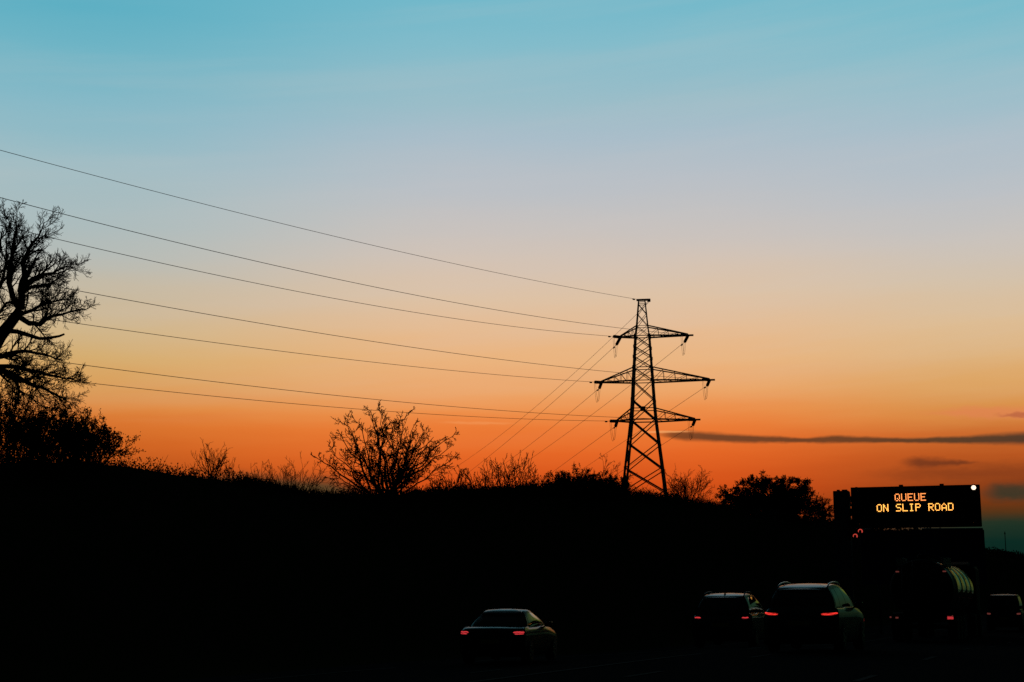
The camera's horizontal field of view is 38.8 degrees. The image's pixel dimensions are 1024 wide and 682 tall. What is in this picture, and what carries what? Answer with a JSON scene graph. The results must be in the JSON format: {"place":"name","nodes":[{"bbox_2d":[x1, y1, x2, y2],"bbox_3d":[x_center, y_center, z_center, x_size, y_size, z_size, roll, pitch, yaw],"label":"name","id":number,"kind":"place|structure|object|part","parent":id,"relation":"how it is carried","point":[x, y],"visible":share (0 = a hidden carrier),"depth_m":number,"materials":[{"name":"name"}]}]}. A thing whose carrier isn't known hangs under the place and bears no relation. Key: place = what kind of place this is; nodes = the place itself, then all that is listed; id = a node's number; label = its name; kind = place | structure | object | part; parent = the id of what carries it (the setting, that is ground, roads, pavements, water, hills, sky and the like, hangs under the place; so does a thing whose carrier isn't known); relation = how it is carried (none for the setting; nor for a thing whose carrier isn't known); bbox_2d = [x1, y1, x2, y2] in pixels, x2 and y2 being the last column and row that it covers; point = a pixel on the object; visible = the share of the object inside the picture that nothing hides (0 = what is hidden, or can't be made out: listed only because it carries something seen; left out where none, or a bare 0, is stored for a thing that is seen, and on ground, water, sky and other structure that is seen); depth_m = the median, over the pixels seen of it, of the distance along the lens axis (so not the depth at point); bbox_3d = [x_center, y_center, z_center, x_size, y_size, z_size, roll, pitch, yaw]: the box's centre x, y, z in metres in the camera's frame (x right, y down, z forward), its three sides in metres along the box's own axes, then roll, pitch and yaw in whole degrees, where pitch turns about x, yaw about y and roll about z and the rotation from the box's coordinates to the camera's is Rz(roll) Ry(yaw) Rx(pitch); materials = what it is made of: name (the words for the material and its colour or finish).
{"place":"outdoors","nodes":[
{"label":"outdoors","id":0,"kind":"place"},
{"bbox_2d":[0,463,1023,681],"bbox_3d":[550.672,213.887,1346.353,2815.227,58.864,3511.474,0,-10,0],"label":"ground","id":1,"kind":"structure","parent":0,"point":[201,602],"depth_m":49.02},
{"bbox_2d":[0,337,76,461],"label":"leafy shrub","id":2,"kind":"object","parent":1,"relation":"on","point":[32,392],"visible":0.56,"depth_m":44.44,"materials":[{"name":"black plant"}]},
{"bbox_2d":[0,198,100,428],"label":"oak tree","id":3,"kind":"object","parent":1,"relation":"on","point":[12,262],"visible":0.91,"depth_m":58.69,"materials":[{"name":"black plant"}]},
{"bbox_2d":[12,407,111,463],"bbox_3d":[-14.094,2.989,45.071,2.881,1.930,3.273,0,-10,0],"label":"leafy shrub","id":4,"kind":"object","parent":1,"relation":"on","point":[84,421],"visible":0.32,"depth_m":44.57,"materials":[{"name":"black plant"}]},
{"bbox_2d":[0,377,131,475],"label":"leafy shrub","id":5,"kind":"object","parent":1,"relation":"on","point":[14,438],"visible":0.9,"depth_m":42.58,"materials":[{"name":"black plant"}]},
{"bbox_2d":[48,409,145,465],"bbox_3d":[-13.493,3.042,46.084,2.760,1.991,3.478,-8,-13,39],"label":"leafy shrub","id":6,"kind":"object","parent":1,"relation":"on","point":[107,434],"visible":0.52,"depth_m":45.84,"materials":[{"name":"black plant"}]},
{"bbox_2d":[191,442,228,479],"bbox_3d":[-10.947,4.351,53.128,1.498,1.680,1.516,0,-10,0],"label":"spiky shrub","id":7,"kind":"object","parent":1,"relation":"on","point":[210,463],"visible":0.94,"depth_m":53.08,"materials":[{"name":"black plant"}]},
{"bbox_2d":[224,458,241,481],"bbox_3d":[-10.393,4.886,54.298,0.698,1.071,0.810,3,-11,-15],"label":"shrub","id":8,"kind":"object","parent":1,"relation":"on","point":[232,466],"visible":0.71,"depth_m":54.13,"materials":[{"name":"black plant"}]},
{"bbox_2d":[247,459,272,482],"bbox_3d":[-9.685,5.190,56.074,1.208,1.283,1.118,-3,-11,16],"label":"thin shrub","id":9,"kind":"object","parent":1,"relation":"on","point":[261,471],"visible":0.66,"depth_m":56.04,"materials":[{"name":"black plant"}]},
{"bbox_2d":[261,454,330,492],"bbox_3d":[-9.007,5.482,59.186,3.588,2.077,2.744,0,-10,0],"label":"scrubby shrub","id":10,"kind":"object","parent":1,"relation":"on","point":[295,477],"visible":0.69,"depth_m":59.13,"materials":[{"name":"black plant"}]},
{"bbox_2d":[310,400,460,501],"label":"bare bush","id":11,"kind":"object","parent":1,"relation":"on","point":[403,476],"visible":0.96,"depth_m":66.78,"materials":[{"name":"black plant"}]},
{"bbox_2d":[0,434,834,594],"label":"undergrowth","id":12,"kind":"object","parent":1,"relation":"on","point":[7,463],"visible":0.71,"depth_m":54.40,"materials":[{"name":"black plant"}]},
{"bbox_2d":[427,475,444,491],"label":"sapling clump","id":13,"kind":"object","parent":1,"relation":"on","point":[437,484],"visible":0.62,"depth_m":70.75,"materials":[{"name":"black plant"}]},
{"bbox_2d":[439,464,469,497],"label":"sapling clump","id":14,"kind":"object","parent":1,"relation":"on","point":[458,478],"visible":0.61,"depth_m":73.02,"materials":[{"name":"black plant"}]},
{"bbox_2d":[463,469,491,487],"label":"sapling clump","id":15,"kind":"object","parent":1,"relation":"on","point":[473,481],"visible":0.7,"depth_m":75.59,"materials":[{"name":"black plant"}]},
{"bbox_2d":[478,458,519,496],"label":"sapling clump","id":16,"kind":"object","parent":1,"relation":"on","point":[497,473],"visible":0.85,"depth_m":78.17,"materials":[{"name":"black plant"}]},
{"bbox_2d":[492,450,537,486],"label":"sapling clump","id":17,"kind":"object","parent":1,"relation":"on","point":[520,474],"visible":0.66,"depth_m":80.59,"materials":[{"name":"black plant"}]},
{"bbox_2d":[233,470,832,527],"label":"hedgerow","id":18,"kind":"object","parent":1,"relation":"on","point":[563,486],"visible":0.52,"depth_m":78.62,"materials":[{"name":"black plant"}]},
{"bbox_2d":[528,468,557,495],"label":"sapling clump","id":19,"kind":"object","parent":1,"relation":"on","point":[537,479],"visible":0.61,"depth_m":83.23,"materials":[{"name":"black plant"}]},
{"bbox_2d":[544,464,610,503],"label":"rounded bush","id":20,"kind":"object","parent":1,"relation":"on","point":[592,479],"visible":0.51,"depth_m":89.65,"materials":[{"name":"black plant"}]},
{"bbox_2d":[579,453,635,481],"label":"twiggy tree","id":21,"kind":"object","parent":1,"relation":"on","point":[606,467],"visible":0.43,"depth_m":97.72,"materials":[{"name":"black plant"}]},
{"bbox_2d":[593,470,632,500],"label":"rounded bush","id":22,"kind":"object","parent":1,"relation":"on","point":[622,490],"visible":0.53,"depth_m":93.85,"materials":[{"name":"black plant"}]},
{"bbox_2d":[594,299,714,493],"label":"electricity pylon","id":23,"kind":"object","parent":1,"relation":"on","point":[631,422],"visible":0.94,"depth_m":322.74,"materials":[{"name":"metal"}]},
{"bbox_2d":[2,312,591,382],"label":"power line","id":24,"kind":"object","parent":23,"relation":"attached to","point":[298,353],"visible":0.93,"depth_m":234.17,"materials":[{"name":"black metal"}]},
{"bbox_2d":[1,225,613,336],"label":"power line","id":25,"kind":"object","parent":23,"relation":"attached to","point":[293,290],"visible":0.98,"depth_m":232.99,"materials":[{"name":"black metal"}]},
{"bbox_2d":[0,150,634,299],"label":"earth wire","id":26,"kind":"object","parent":23,"relation":"attached to","point":[286,224],"visible":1,"depth_m":226.72,"materials":[{"name":"black metal"}]},
{"bbox_2d":[30,376,607,421],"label":"power line","id":27,"kind":"object","parent":23,"relation":"attached to","point":[316,405],"visible":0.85,"depth_m":234.10,"materials":[{"name":"black metal"}]},
{"bbox_2d":[0,197,681,334],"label":"power line","id":28,"kind":"object","parent":23,"relation":"hanging from","point":[305,272],"visible":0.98,"depth_m":218.57,"materials":[{"name":"black metal"}]},
{"bbox_2d":[1,276,699,379],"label":"power line","id":29,"kind":"object","parent":23,"relation":"attached to","point":[348,337],"visible":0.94,"depth_m":223.34,"materials":[{"name":"black metal"}]},
{"bbox_2d":[34,358,688,420],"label":"power line","id":30,"kind":"object","parent":23,"relation":"attached to","point":[338,395],"visible":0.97,"depth_m":220.28,"materials":[{"name":"black metal"}]},
{"bbox_2d":[448,345,615,487],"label":"power line","id":31,"kind":"object","parent":23,"relation":"hanging from","point":[544,409],"visible":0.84,"depth_m":386.19,"materials":[{"name":"black metal"}]},
{"bbox_2d":[425,302,648,485],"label":"earth wire","id":32,"kind":"object","parent":23,"relation":"attached to","point":[547,396],"visible":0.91,"depth_m":385.27,"materials":[{"name":"black metal"}]},
{"bbox_2d":[490,389,598,473],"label":"power line","id":33,"kind":"object","parent":23,"relation":"attached to","point":[554,425],"visible":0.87,"depth_m":377.42,"materials":[{"name":"black metal"}]},
{"bbox_2d":[496,343,682,481],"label":"power line","id":34,"kind":"object","parent":23,"relation":"hanging from","point":[601,407],"visible":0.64,"depth_m":384.56,"materials":[{"name":"black metal"}]},
{"bbox_2d":[574,386,705,474],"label":"power line","id":35,"kind":"object","parent":23,"relation":"hanging from","point":[640,430],"visible":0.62,"depth_m":387.57,"materials":[{"name":"black metal"}]},
{"bbox_2d":[659,465,714,507],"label":"broom shrub","id":36,"kind":"object","parent":1,"relation":"on","point":[682,488],"visible":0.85,"depth_m":113.14,"materials":[{"name":"black plant"}]},
{"bbox_2d":[714,470,827,524],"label":"round tree","id":37,"kind":"object","parent":1,"relation":"on","point":[781,495],"visible":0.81,"depth_m":151.37,"materials":[{"name":"black plant"}]},
{"bbox_2d":[812,498,833,522],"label":"tree","id":38,"kind":"object","parent":1,"relation":"on","point":[828,510],"visible":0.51,"depth_m":173.72,"materials":[{"name":"black plant"}]},
{"bbox_2d":[833,484,981,605],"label":"message sign","id":39,"kind":"object","parent":1,"relation":"on","point":[939,505],"visible":0.99,"depth_m":76.96,"materials":[{"name":"black metal"}]},
{"bbox_2d":[798,515,1023,559],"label":"distant woodland","id":40,"kind":"object","parent":1,"relation":"on","point":[996,553],"visible":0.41,"depth_m":446.73,"materials":[{"name":"black plant"}]},
{"bbox_2d":[860,528,986,634],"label":"direction sign","id":41,"kind":"object","parent":1,"relation":"on","point":[881,550],"visible":0.66,"depth_m":83.20,"materials":[{"name":"metal"}]},
{"bbox_2d":[1004,532,1008,593],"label":"utility pole","id":42,"kind":"object","parent":1,"relation":"on","point":[1006,565],"visible":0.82,"depth_m":158.13,"materials":[{"name":"black"}]},
{"bbox_2d":[0,0,1023,553],"label":"sky","id":43,"kind":"structure","parent":0,"point":[827,196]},
{"bbox_2d":[161,615,1023,681],"bbox_3d":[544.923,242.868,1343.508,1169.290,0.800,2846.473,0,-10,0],"label":"road","id":44,"kind":"structure","parent":0,"point":[887,659],"depth_m":30.99,"materials":[{"name":"black asphalt"}]},
{"bbox_2d":[460,609,556,663],"bbox_3d":[-0.017,8.277,40.902,2.140,1.470,4.612,-3,-11,14],"label":"saloon car","id":45,"kind":"object","parent":44,"relation":"on","point":[526,636],"visible":1,"depth_m":39.15,"materials":[{"name":"black paint"}]},
{"bbox_3d":[-0.360,7.655,39.665,1.161,0.256,0.517,-3,-11,14],"label":"rear window","id":46,"kind":"part","parent":45,"relation":"part of","materials":[{"name":"black glass"}]},
{"bbox_3d":[0.474,7.671,40.028,0.181,0.373,0.844,-3,-11,14],"label":"side window","id":47,"kind":"part","parent":45,"relation":"part of","materials":[{"name":"black glass"}]},
{"bbox_3d":[0.678,7.808,40.804,0.181,0.372,0.972,-3,-11,14],"label":"side window","id":48,"kind":"part","parent":45,"relation":"part of","materials":[{"name":"black glass"}]},
{"bbox_2d":[692,591,766,647],"bbox_3d":[6.947,8.679,45.373,2.140,1.694,4.662,-3,-11,19],"label":"estate car","id":49,"kind":"object","parent":44,"relation":"on","point":[719,618],"visible":0.92,"depth_m":43.42,"materials":[{"name":"grey paint"}]},
{"bbox_3d":[6.284,7.939,43.550,1.168,0.367,0.296,-3,-11,19],"label":"rear window","id":50,"kind":"part","parent":49,"relation":"part of","materials":[{"name":"black glass"}]},
{"bbox_3d":[7.120,7.943,43.722,0.152,0.457,0.498,-3,-11,19],"label":"side window","id":51,"kind":"part","parent":49,"relation":"part of","materials":[{"name":"black glass"}]},
{"bbox_3d":[7.363,8.054,44.420,0.152,0.481,0.946,-3,-11,19],"label":"side window","id":52,"kind":"part","parent":49,"relation":"part of","materials":[{"name":"black glass"}]},
{"bbox_3d":[7.627,8.189,45.174,0.152,0.482,1.327,-3,-11,19],"label":"side window","id":53,"kind":"part","parent":49,"relation":"part of","materials":[{"name":"black glass"}]},
{"bbox_2d":[764,581,864,652],"bbox_3d":[7.679,6.930,36.625,2.120,1.704,4.512,-4,-11,22],"label":"suv car","id":54,"kind":"object","parent":44,"relation":"on","point":[797,616],"visible":1,"depth_m":34.82,"materials":[{"name":"green paint"}]},
{"bbox_3d":[6.920,6.193,34.897,1.152,0.328,0.199,-4,-11,22],"label":"rear window","id":55,"kind":"part","parent":54,"relation":"part of","materials":[{"name":"black glass"}]},
{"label":"side window","id":56,"kind":"part","parent":54,"relation":"part of","materials":[{"name":"black glass"}]},
{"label":"side window","id":57,"kind":"part","parent":54,"relation":"part of","materials":[{"name":"black glass"}]},
{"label":"side window","id":58,"kind":"part","parent":54,"relation":"part of","materials":[{"name":"black glass"}]},
{"bbox_2d":[889,554,981,641],"bbox_3d":[18.551,11.125,62.961,2.492,3.450,15.039,-4,-11,22],"label":"tanker lorry","id":59,"kind":"object","parent":44,"relation":"on","point":[928,591],"visible":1,"depth_m":56.78,"materials":[{"name":"black metal"}]},
{"bbox_2d":[986,594,1023,630],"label":"van","id":60,"kind":"object","parent":44,"relation":"on","point":[1005,610],"visible":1,"depth_m":77.78,"materials":[{"name":"paint"}]},
{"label":"rear window","id":61,"kind":"part","parent":60,"relation":"part of","materials":[{"name":"black glass"}]}
]}

